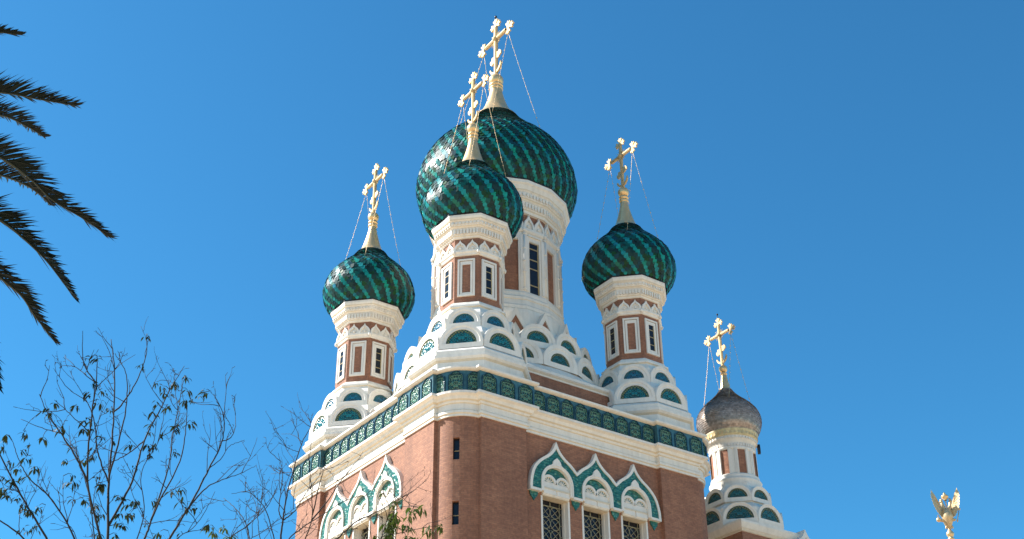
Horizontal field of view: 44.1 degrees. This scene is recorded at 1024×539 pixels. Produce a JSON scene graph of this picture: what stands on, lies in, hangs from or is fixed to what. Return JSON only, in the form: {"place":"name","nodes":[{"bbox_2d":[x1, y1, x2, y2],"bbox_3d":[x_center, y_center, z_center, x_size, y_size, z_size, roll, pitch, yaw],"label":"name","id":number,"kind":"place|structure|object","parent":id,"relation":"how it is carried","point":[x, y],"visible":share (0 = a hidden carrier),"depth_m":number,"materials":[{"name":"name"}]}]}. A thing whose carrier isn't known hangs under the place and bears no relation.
{"place":"outdoors","nodes":[
{"label":"outdoors","id":0,"kind":"place"},
{"bbox_2d":[0,23,119,393],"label":"date palm","id":1,"kind":"object","parent":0,"point":[50,195],"visible":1,"depth_m":18.36,"materials":[{"name":"green plant"}]},
{"bbox_2d":[0,316,265,538],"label":"bare tree","id":2,"kind":"object","parent":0,"point":[101,488],"visible":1,"depth_m":17.62,"materials":[{"name":"brown plant"}]},
{"bbox_2d":[200,392,452,538],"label":"bare tree","id":3,"kind":"object","parent":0,"point":[389,529],"visible":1,"depth_m":20.95,"materials":[{"name":"brown plant"}]},
{"bbox_2d":[289,16,710,538],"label":"cathedral","id":4,"kind":"structure","parent":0,"point":[502,410],"depth_m":53.97,"materials":[{"name":"brick"}]},
{"bbox_2d":[352,519,370,538],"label":"window","id":5,"kind":"structure","parent":4,"relation":"in","point":[361,532],"depth_m":51.29,"materials":[{"name":"paint"}]},
{"bbox_2d":[377,505,396,538],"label":"window","id":6,"kind":"structure","parent":4,"relation":"in","point":[383,515],"depth_m":49.81,"materials":[{"name":"paint"}]},
{"bbox_2d":[453,502,458,524],"bbox_3d":[-2.038,8.939,46.143,0.250,0.900,0.040,-5,-31,8],"label":"slit window","id":7,"kind":"structure","parent":4,"relation":"in","point":[455,505],"depth_m":46.17,"materials":[{"name":"blue glass"}]},
{"bbox_2d":[454,439,459,458],"bbox_3d":[-2.063,6.769,47.444,0.250,0.900,0.040,-5,-31,8],"label":"slit window","id":8,"kind":"structure","parent":4,"relation":"in","point":[456,441],"depth_m":47.49,"materials":[{"name":"blue glass"}]},
{"bbox_2d":[540,495,570,538],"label":"window","id":9,"kind":"structure","parent":4,"relation":"in","point":[555,514],"depth_m":48.67,"materials":[{"name":"paint"}]},
{"bbox_2d":[581,505,610,538],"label":"window","id":10,"kind":"structure","parent":4,"relation":"in","point":[595,523],"depth_m":49.77,"materials":[{"name":"paint"}]},
{"bbox_2d":[621,515,648,538],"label":"window","id":11,"kind":"structure","parent":4,"relation":"in","point":[630,528],"depth_m":50.89,"materials":[{"name":"paint"}]},
{"bbox_2d":[0,0,1023,538],"label":"sky","id":12,"kind":"structure","parent":0,"point":[840,183],"materials":[{"name":"blue"}]},
{"bbox_2d":[696,314,809,538],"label":"bell tower","id":13,"kind":"structure","parent":0,"point":[738,503],"depth_m":58.72,"materials":[{"name":"brick"}]},
{"bbox_2d":[930,488,959,538],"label":"eagle finial","id":14,"kind":"object","parent":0,"point":[948,514],"visible":1,"depth_m":57.87,"materials":[{"name":"metal"}]}
]}

